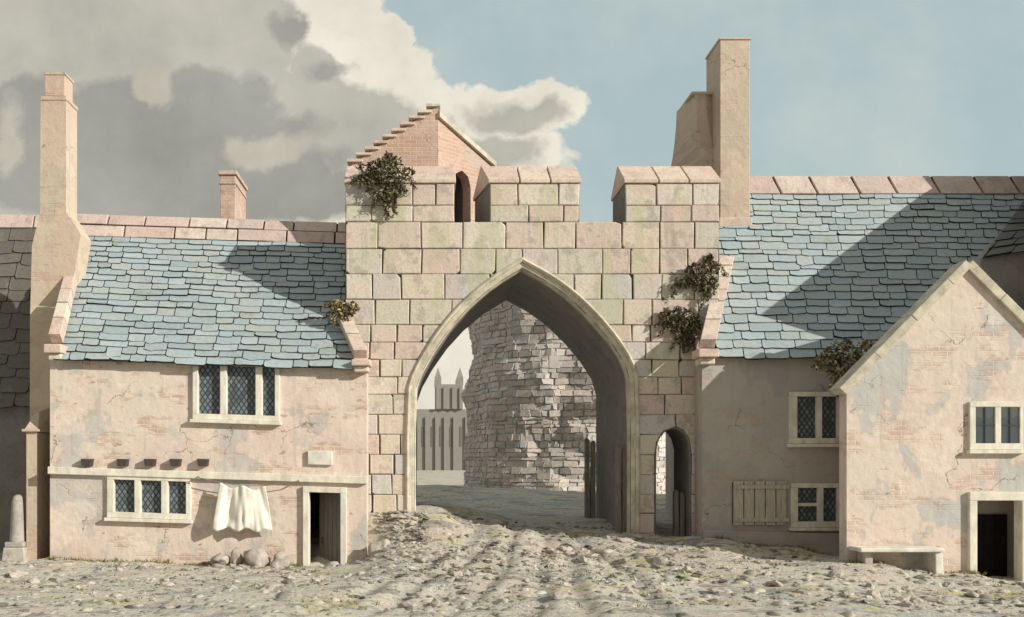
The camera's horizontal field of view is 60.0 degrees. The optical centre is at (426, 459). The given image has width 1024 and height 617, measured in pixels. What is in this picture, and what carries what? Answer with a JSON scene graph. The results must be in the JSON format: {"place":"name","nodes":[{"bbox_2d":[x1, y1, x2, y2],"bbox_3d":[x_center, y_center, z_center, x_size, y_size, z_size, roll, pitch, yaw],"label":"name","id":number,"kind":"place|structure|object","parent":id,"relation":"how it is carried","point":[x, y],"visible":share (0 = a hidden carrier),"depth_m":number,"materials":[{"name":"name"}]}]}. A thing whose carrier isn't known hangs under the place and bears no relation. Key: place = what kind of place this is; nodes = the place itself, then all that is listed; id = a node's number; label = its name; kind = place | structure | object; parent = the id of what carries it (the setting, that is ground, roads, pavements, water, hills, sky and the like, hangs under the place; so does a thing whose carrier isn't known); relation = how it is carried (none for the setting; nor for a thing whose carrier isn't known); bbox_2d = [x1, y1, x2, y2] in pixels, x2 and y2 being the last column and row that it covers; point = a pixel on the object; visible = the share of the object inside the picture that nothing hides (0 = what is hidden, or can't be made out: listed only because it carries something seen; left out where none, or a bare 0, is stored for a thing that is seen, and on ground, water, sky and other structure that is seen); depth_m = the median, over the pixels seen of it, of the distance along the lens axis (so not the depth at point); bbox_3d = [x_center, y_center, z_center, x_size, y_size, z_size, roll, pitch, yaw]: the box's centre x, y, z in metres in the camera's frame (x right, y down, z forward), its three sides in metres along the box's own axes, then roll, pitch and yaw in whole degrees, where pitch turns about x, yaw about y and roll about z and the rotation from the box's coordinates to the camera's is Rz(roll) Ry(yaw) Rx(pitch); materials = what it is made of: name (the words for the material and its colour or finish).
{"place":"outdoors","nodes":[
{"label":"outdoors","id":0,"kind":"place"},
{"bbox_2d":[1,534,1019,613],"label":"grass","id":1,"kind":"structure","parent":0,"point":[554,555],"depth_m":19.65,"materials":[{"name":"green plant"}]},
{"bbox_2d":[0,470,1023,616],"bbox_3d":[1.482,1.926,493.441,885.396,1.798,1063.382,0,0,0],"label":"ground","id":2,"kind":"structure","parent":0,"point":[442,492],"depth_m":17.75,"materials":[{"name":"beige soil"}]},
{"bbox_2d":[2,495,27,560],"bbox_3d":[-10.379,1.868,22.350,0.634,1.975,0.596,0,0,0],"label":"guard stone","id":3,"kind":"object","parent":2,"relation":"on","point":[15,549],"visible":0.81,"depth_m":22.19,"materials":[{"name":"grey stone"}]},
{"bbox_2d":[9,572,24,577],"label":"loose stone","id":4,"kind":"object","parent":2,"relation":"on","point":[14,574],"visible":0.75,"depth_m":19.30,"materials":[{"name":"beige stone"}]},
{"bbox_2d":[6,569,28,575],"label":"loose stone","id":5,"kind":"object","parent":2,"relation":"on","point":[24,573],"visible":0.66,"depth_m":19.49,"materials":[{"name":"beige stone"}]},
{"bbox_2d":[0,215,38,550],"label":"house","id":6,"kind":"structure","parent":2,"relation":"on","point":[17,233],"depth_m":25.57,"materials":[{"name":"stone"}]},
{"bbox_2d":[28,577,39,582],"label":"loose stone","id":7,"kind":"object","parent":2,"relation":"on","point":[33,580],"visible":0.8,"depth_m":18.68,"materials":[{"name":"beige stone"}]},
{"bbox_2d":[141,562,156,566],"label":"loose stone","id":8,"kind":"object","parent":2,"relation":"on","point":[148,564],"visible":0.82,"depth_m":21.06,"materials":[{"name":"beige stone"}]},
{"bbox_2d":[160,582,175,586],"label":"loose stone","id":9,"kind":"object","parent":2,"relation":"on","point":[166,584],"visible":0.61,"depth_m":17.85,"materials":[{"name":"beige stone"}]},
{"bbox_2d":[22,72,371,565],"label":"cottage","id":10,"kind":"structure","parent":2,"relation":"on","point":[172,359],"depth_m":22.05,"materials":[{"name":"paint"}]},
{"bbox_2d":[104,476,192,523],"bbox_3d":[-6.925,0.976,22.000,2.183,1.218,0.320,0,0,0],"label":"window","id":11,"kind":"structure","parent":10,"relation":"in","point":[129,499],"depth_m":21.94,"materials":[{"name":"beige paint"}]},
{"bbox_2d":[190,360,281,424],"bbox_3d":[-4.750,-1.681,22.000,2.267,1.638,0.320,0,0,0],"label":"window","id":12,"kind":"structure","parent":10,"relation":"in","point":[221,394],"depth_m":22.05,"materials":[{"name":"beige paint"}]},
{"bbox_2d":[197,476,298,485],"bbox_3d":[-4.422,0.517,21.890,2.523,0.270,0.323,0,0,0],"label":"clothesline","id":13,"kind":"object","parent":10,"relation":"attached to","point":[248,485],"visible":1,"depth_m":21.73,"materials":[{"name":"beige fabric"}]},
{"bbox_2d":[212,482,272,531],"bbox_3d":[-4.545,1.171,21.726,1.465,1.235,0.209,0,0,0],"label":"laundry","id":14,"kind":"object","parent":13,"relation":"hanging from","point":[239,508],"visible":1,"depth_m":21.72,"materials":[{"name":"white fabric"}]},
{"bbox_2d":[320,493,339,563],"bbox_3d":[-2.478,2.000,22.414,0.761,2.360,0.161,0,0,38],"label":"door","id":15,"kind":"structure","parent":10,"relation":"in","point":[329,502],"depth_m":22.43,"materials":[{"name":"wood"}]},
{"bbox_2d":[322,298,359,327],"bbox_3d":[-2.188,-3.777,22.754,1.010,0.857,0.462,0,0,0],"label":"wall plant","id":16,"kind":"object","parent":10,"relation":"attached to","point":[341,308],"depth_m":22.70,"materials":[{"name":"green plant"}]},
{"bbox_2d":[210,553,229,564],"bbox_3d":[-5.070,2.451,21.627,0.430,0.325,0.454,0,0,42],"label":"stone","id":17,"kind":"object","parent":2,"relation":"on","point":[222,558],"visible":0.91,"depth_m":21.52,"materials":[{"name":"beige stone"}]},
{"bbox_2d":[230,547,242,565],"bbox_3d":[-4.686,2.404,21.701,0.328,0.518,0.304,0,0,-28],"label":"stone","id":18,"kind":"object","parent":2,"relation":"on","point":[236,557],"visible":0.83,"depth_m":21.59,"materials":[{"name":"beige stone"}]},
{"bbox_2d":[243,548,270,566],"bbox_3d":[-4.172,2.444,21.610,0.679,0.558,0.520,0,0,0],"label":"stone","id":19,"kind":"object","parent":2,"relation":"on","point":[258,557],"visible":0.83,"depth_m":21.46,"materials":[{"name":"beige stone"}]},
{"bbox_2d":[257,583,276,589],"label":"loose stone","id":20,"kind":"object","parent":2,"relation":"on","point":[271,586],"visible":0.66,"depth_m":16.58,"materials":[{"name":"beige stone"}]},
{"bbox_2d":[269,551,289,567],"bbox_3d":[-3.594,2.480,21.647,0.490,0.499,0.462,0,0,0],"label":"stone","id":21,"kind":"object","parent":2,"relation":"on","point":[281,558],"visible":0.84,"depth_m":21.51,"materials":[{"name":"beige stone"}]},
{"bbox_2d":[315,574,324,579],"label":"loose stone","id":22,"kind":"object","parent":2,"relation":"on","point":[319,577],"visible":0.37,"depth_m":17.79,"materials":[{"name":"beige stone"}]},
{"bbox_2d":[324,561,338,567],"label":"loose stone","id":23,"kind":"object","parent":2,"relation":"on","point":[331,564],"visible":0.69,"depth_m":20.55,"materials":[{"name":"beige stone"}]},
{"bbox_2d":[368,539,390,556],"bbox_3d":[-1.179,2.500,21.755,0.537,1.094,0.526,0,0,-41],"label":"stone","id":24,"kind":"object","parent":2,"relation":"on","point":[373,548],"visible":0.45,"depth_m":21.67,"materials":[{"name":"beige stone"}]},
{"bbox_2d":[397,601,417,608],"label":"loose stone","id":25,"kind":"object","parent":2,"relation":"on","point":[406,604],"visible":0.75,"depth_m":15.08,"materials":[{"name":"beige stone"}]},
{"bbox_2d":[417,557,429,562],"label":"loose stone","id":26,"kind":"object","parent":2,"relation":"on","point":[423,559],"visible":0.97,"depth_m":19.48,"materials":[{"name":"beige stone"}]},
{"bbox_2d":[432,551,441,554],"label":"loose stone","id":27,"kind":"object","parent":2,"relation":"on","point":[437,553],"visible":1,"depth_m":19.96,"materials":[{"name":"beige stone"}]},
{"bbox_2d":[429,598,445,607],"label":"loose stone","id":28,"kind":"object","parent":2,"relation":"on","point":[435,603],"visible":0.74,"depth_m":15.17,"materials":[{"name":"beige stone"}]},
{"bbox_2d":[417,368,467,469],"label":"church","id":29,"kind":"structure","parent":2,"relation":"on","point":[442,429],"depth_m":150.00,"materials":[{"name":"grey stone"}]},
{"bbox_2d":[422,426,423,446],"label":"window","id":30,"kind":"structure","parent":29,"relation":"in","point":[422,426],"depth_m":149.94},
{"bbox_2d":[431,426,432,446],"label":"window","id":31,"kind":"structure","parent":29,"relation":"in","point":[431,426],"depth_m":149.94,"materials":[{"name":"grey glass"}]},
{"bbox_2d":[440,426,441,446],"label":"window","id":32,"kind":"structure","parent":29,"relation":"in","point":[440,426],"depth_m":149.94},
{"bbox_2d":[450,426,451,446],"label":"window","id":33,"kind":"structure","parent":29,"relation":"in","point":[450,426],"depth_m":149.94,"materials":[{"name":"grey glass"}]},
{"bbox_2d":[460,426,461,446],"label":"window","id":34,"kind":"structure","parent":29,"relation":"in","point":[460,426],"depth_m":149.94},
{"bbox_2d":[438,560,450,568],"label":"loose stone","id":35,"kind":"object","parent":2,"relation":"on","point":[444,563],"visible":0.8,"depth_m":18.79,"materials":[{"name":"beige stone"}]},
{"bbox_2d":[451,564,461,567],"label":"loose stone","id":36,"kind":"object","parent":2,"relation":"on","point":[457,566],"visible":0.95,"depth_m":18.86,"materials":[{"name":"beige stone"}]},
{"bbox_2d":[452,570,462,576],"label":"loose stone","id":37,"kind":"object","parent":2,"relation":"on","point":[458,573],"visible":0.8,"depth_m":17.39,"materials":[{"name":"beige stone"}]},
{"bbox_2d":[456,605,470,609],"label":"loose stone","id":38,"kind":"object","parent":2,"relation":"on","point":[460,607],"visible":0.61,"depth_m":15.24,"materials":[{"name":"beige stone"}]},
{"bbox_2d":[485,550,497,554],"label":"loose stone","id":39,"kind":"object","parent":2,"relation":"on","point":[489,552],"visible":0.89,"depth_m":19.75,"materials":[{"name":"beige stone"}]},
{"bbox_2d":[0,517,1023,616],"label":"cobbles","id":40,"kind":"object","parent":2,"relation":"on","point":[287,583],"visible":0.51,"depth_m":16.66,"materials":[{"name":"stone"}]},
{"bbox_2d":[522,552,533,556],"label":"loose stone","id":41,"kind":"object","parent":2,"relation":"on","point":[528,554],"visible":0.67,"depth_m":19.56,"materials":[{"name":"beige stone"}]},
{"bbox_2d":[344,103,720,535],"bbox_3d":[2.699,-3.752,25.234,9.925,12.704,4.740,0,0,0],"label":"gateway","id":42,"kind":"object","parent":2,"relation":"on","point":[470,233],"visible":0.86,"depth_m":22.95,"materials":[{"name":"stone"}]},
{"bbox_2d":[350,150,417,220],"bbox_3d":[-1.116,-7.130,22.928,1.769,1.887,0.722,0,0,0],"label":"ivy","id":43,"kind":"object","parent":42,"relation":"attached to","point":[389,160],"visible":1,"depth_m":22.78,"materials":[{"name":"green plant"}]},
{"bbox_2d":[455,176,462,221],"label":"blocked window","id":44,"kind":"structure","parent":42,"relation":"in","point":[458,188],"depth_m":26.52,"materials":[{"name":"stone"}]},
{"bbox_2d":[654,305,702,352],"bbox_3d":[6.573,-3.308,22.839,1.363,1.402,0.474,0,0,0],"label":"ivy","id":45,"kind":"object","parent":42,"relation":"attached to","point":[687,326],"visible":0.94,"depth_m":22.78,"materials":[{"name":"green plant"}]},
{"bbox_2d":[670,253,728,310],"bbox_3d":[7.075,-4.627,22.838,1.552,1.546,0.464,0,0,-7],"label":"ivy","id":46,"kind":"object","parent":42,"relation":"attached to","point":[686,280],"visible":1,"depth_m":22.80,"materials":[{"name":"green plant"}]},
{"bbox_2d":[545,548,559,553],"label":"loose stone","id":47,"kind":"object","parent":2,"relation":"on","point":[550,551],"visible":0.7,"depth_m":20.59,"materials":[{"name":"beige stone"}]},
{"bbox_2d":[550,591,568,599],"bbox_3d":[2.299,2.359,15.281,0.317,0.158,0.294,0,0,-23],"label":"loose stone","id":48,"kind":"object","parent":2,"relation":"on","point":[558,595],"visible":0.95,"depth_m":15.18,"materials":[{"name":"beige stone"}]},
{"bbox_2d":[460,301,664,493],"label":"tower","id":49,"kind":"structure","parent":2,"relation":"on","point":[528,395],"depth_m":40.51,"materials":[{"name":"grey stone"}]},
{"bbox_2d":[560,582,569,586],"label":"loose stone","id":50,"kind":"object","parent":2,"relation":"on","point":[564,584],"visible":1,"depth_m":16.35,"materials":[{"name":"beige stone"}]},
{"bbox_2d":[559,546,572,551],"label":"loose stone","id":51,"kind":"object","parent":2,"relation":"on","point":[564,548],"visible":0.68,"depth_m":21.03,"materials":[{"name":"beige stone"}]},
{"bbox_2d":[561,576,570,581],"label":"loose stone","id":52,"kind":"object","parent":2,"relation":"on","point":[563,578],"visible":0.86,"depth_m":17.05,"materials":[{"name":"beige stone"}]},
{"bbox_2d":[578,556,589,562],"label":"loose stone","id":53,"kind":"object","parent":2,"relation":"on","point":[583,559],"visible":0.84,"depth_m":19.36,"materials":[{"name":"beige stone"}]},
{"bbox_2d":[584,438,595,517],"bbox_3d":[4.993,0.766,26.900,0.314,2.851,0.200,0,0,0],"label":"timber post","id":54,"kind":"object","parent":2,"relation":"on","point":[589,480],"visible":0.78,"depth_m":26.81,"materials":[{"name":"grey wood"}]},
{"bbox_2d":[606,533,619,537],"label":"loose stone","id":55,"kind":"object","parent":2,"relation":"on","point":[614,535],"visible":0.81,"depth_m":22.16,"materials":[{"name":"grey stone"}]},
{"bbox_2d":[615,445,625,531],"bbox_3d":[5.221,0.970,23.600,0.310,2.749,0.200,0,0,0],"label":"timber post","id":56,"kind":"object","parent":2,"relation":"on","point":[620,498],"visible":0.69,"depth_m":23.51,"materials":[{"name":"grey wood"}]},
{"bbox_2d":[617,558,627,563],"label":"loose stone","id":57,"kind":"object","parent":2,"relation":"on","point":[622,561],"visible":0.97,"depth_m":19.37,"materials":[{"name":"beige stone"}]},
{"bbox_2d":[615,537,633,542],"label":"loose stone","id":58,"kind":"object","parent":2,"relation":"on","point":[625,540],"visible":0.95,"depth_m":21.77,"materials":[{"name":"beige stone"}]},
{"bbox_2d":[621,587,633,593],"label":"loose stone","id":59,"kind":"object","parent":2,"relation":"on","point":[628,590],"visible":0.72,"depth_m":16.01,"materials":[{"name":"beige stone"}]},
{"bbox_2d":[634,534,644,538],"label":"loose stone","id":60,"kind":"object","parent":2,"relation":"on","point":[638,536],"visible":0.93,"depth_m":22.07,"materials":[{"name":"grey stone"}]},
{"bbox_2d":[652,556,669,564],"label":"loose stone","id":61,"kind":"object","parent":2,"relation":"on","point":[658,560],"visible":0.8,"depth_m":19.08,"materials":[{"name":"beige stone"}]},
{"bbox_2d":[673,489,684,536],"bbox_3d":[6.715,1.614,23.450,0.272,1.653,0.200,0,0,0],"label":"timber post","id":62,"kind":"object","parent":2,"relation":"on","point":[678,514],"visible":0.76,"depth_m":23.36,"materials":[{"name":"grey wood"}]},
{"bbox_2d":[682,566,694,572],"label":"loose stone","id":63,"kind":"object","parent":2,"relation":"on","point":[689,569],"visible":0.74,"depth_m":18.11,"materials":[{"name":"beige stone"}]},
{"bbox_2d":[708,587,733,592],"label":"loose stone","id":64,"kind":"object","parent":2,"relation":"on","point":[720,589],"visible":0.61,"depth_m":16.42,"materials":[{"name":"beige stone"}]},
{"bbox_2d":[762,571,772,574],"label":"loose stone","id":65,"kind":"object","parent":2,"relation":"on","point":[767,573],"visible":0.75,"depth_m":17.67,"materials":[{"name":"beige stone"}]},
{"bbox_2d":[766,579,782,586],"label":"loose stone","id":66,"kind":"object","parent":2,"relation":"on","point":[775,582],"visible":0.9,"depth_m":16.76,"materials":[{"name":"beige stone"}]},
{"bbox_2d":[793,589,806,592],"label":"loose stone","id":67,"kind":"object","parent":2,"relation":"on","point":[799,591],"visible":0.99,"depth_m":16.05,"materials":[{"name":"beige stone"}]},
{"bbox_2d":[826,570,843,577],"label":"loose stone","id":68,"kind":"object","parent":2,"relation":"on","point":[835,573],"visible":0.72,"depth_m":17.46,"materials":[{"name":"beige stone"}]},
{"bbox_2d":[665,38,1023,555],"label":"cottage","id":69,"kind":"structure","parent":2,"relation":"on","point":[813,266],"depth_m":23.84,"materials":[{"name":"paint"}]},
{"bbox_2d":[787,392,838,446],"bbox_3d":[9.708,-1.007,22.015,1.417,1.385,0.290,0,0,0],"label":"window","id":70,"kind":"structure","parent":69,"relation":"in","point":[813,416],"depth_m":22.01,"materials":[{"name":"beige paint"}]},
{"bbox_2d":[788,483,838,530],"bbox_3d":[9.725,1.176,22.015,1.383,1.185,0.290,0,0,0],"label":"window","id":71,"kind":"structure","parent":69,"relation":"in","point":[813,506],"depth_m":21.97,"materials":[{"name":"beige paint"}]},
{"bbox_2d":[841,592,854,597],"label":"loose stone","id":72,"kind":"object","parent":2,"relation":"on","point":[844,594],"visible":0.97,"depth_m":15.51,"materials":[{"name":"beige stone"}]},
{"bbox_2d":[854,597,866,602],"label":"loose stone","id":73,"kind":"object","parent":2,"relation":"on","point":[859,599],"visible":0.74,"depth_m":15.02,"materials":[{"name":"beige stone"}]},
{"bbox_2d":[865,590,880,597],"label":"loose stone","id":74,"kind":"object","parent":2,"relation":"on","point":[874,593],"visible":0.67,"depth_m":15.96,"materials":[{"name":"beige stone"}]},
{"bbox_2d":[849,546,943,574],"bbox_3d":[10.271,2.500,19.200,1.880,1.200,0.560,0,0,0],"label":"bench","id":75,"kind":"object","parent":2,"relation":"on","point":[933,559],"visible":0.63,"depth_m":19.06,"materials":[{"name":"stone"}]},
{"bbox_2d":[896,594,909,601],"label":"loose stone","id":76,"kind":"object","parent":2,"relation":"on","point":[904,597],"visible":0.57,"depth_m":15.61,"materials":[{"name":"beige stone"}]},
{"bbox_2d":[897,600,914,606],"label":"loose stone","id":77,"kind":"object","parent":2,"relation":"on","point":[905,603],"visible":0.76,"depth_m":14.96,"materials":[{"name":"beige stone"}]},
{"bbox_2d":[902,586,912,591],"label":"loose stone","id":78,"kind":"object","parent":2,"relation":"on","point":[907,588],"visible":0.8,"depth_m":17.06,"materials":[{"name":"beige stone"}]},
{"bbox_2d":[909,597,924,601],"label":"loose stone","id":79,"kind":"object","parent":2,"relation":"on","point":[912,599],"visible":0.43,"depth_m":15.74,"materials":[{"name":"beige stone"}]},
{"bbox_2d":[912,598,927,603],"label":"loose stone","id":80,"kind":"object","parent":2,"relation":"on","point":[917,600],"visible":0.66,"depth_m":15.51,"materials":[{"name":"beige stone"}]},
{"bbox_2d":[830,260,1023,581],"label":"cottage","id":81,"kind":"structure","parent":2,"relation":"on","point":[927,387],"depth_m":19.50,"materials":[{"name":"paint"}]},
{"bbox_2d":[811,338,877,391],"bbox_3d":[10.011,-2.253,20.857,1.729,1.300,0.665,0,0,15],"label":"wall plant","id":82,"kind":"object","parent":81,"relation":"attached to","point":[834,366],"depth_m":20.79,"materials":[{"name":"green plant"}]},
{"bbox_2d":[977,514,1006,576],"bbox_3d":[12.830,2.229,20.273,1.082,1.942,0.133,0,0,0],"label":"door","id":83,"kind":"structure","parent":81,"relation":"in","point":[991,528],"depth_m":20.27,"materials":[{"name":"wood"}]},
{"bbox_2d":[966,402,1023,453],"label":"window","id":84,"kind":"structure","parent":81,"relation":"in","point":[993,427],"depth_m":19.44,"materials":[{"name":"beige paint"}]},
{"bbox_2d":[921,597,947,604],"bbox_3d":[9.143,2.605,15.895,0.497,0.249,0.314,0,0,39],"label":"loose stone","id":85,"kind":"object","parent":2,"relation":"on","point":[943,601],"visible":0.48,"depth_m":15.76,"materials":[{"name":"beige stone"}]},
{"bbox_2d":[942,581,953,586],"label":"loose stone","id":86,"kind":"object","parent":2,"relation":"on","point":[948,583],"visible":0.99,"depth_m":17.38,"materials":[{"name":"beige stone"}]},
{"bbox_2d":[963,591,979,597],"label":"loose stone","id":87,"kind":"object","parent":2,"relation":"on","point":[973,594],"visible":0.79,"depth_m":16.61,"materials":[{"name":"beige stone"}]},
{"bbox_2d":[0,0,1023,408],"label":"sky","id":88,"kind":"structure","parent":0,"point":[169,96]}
]}

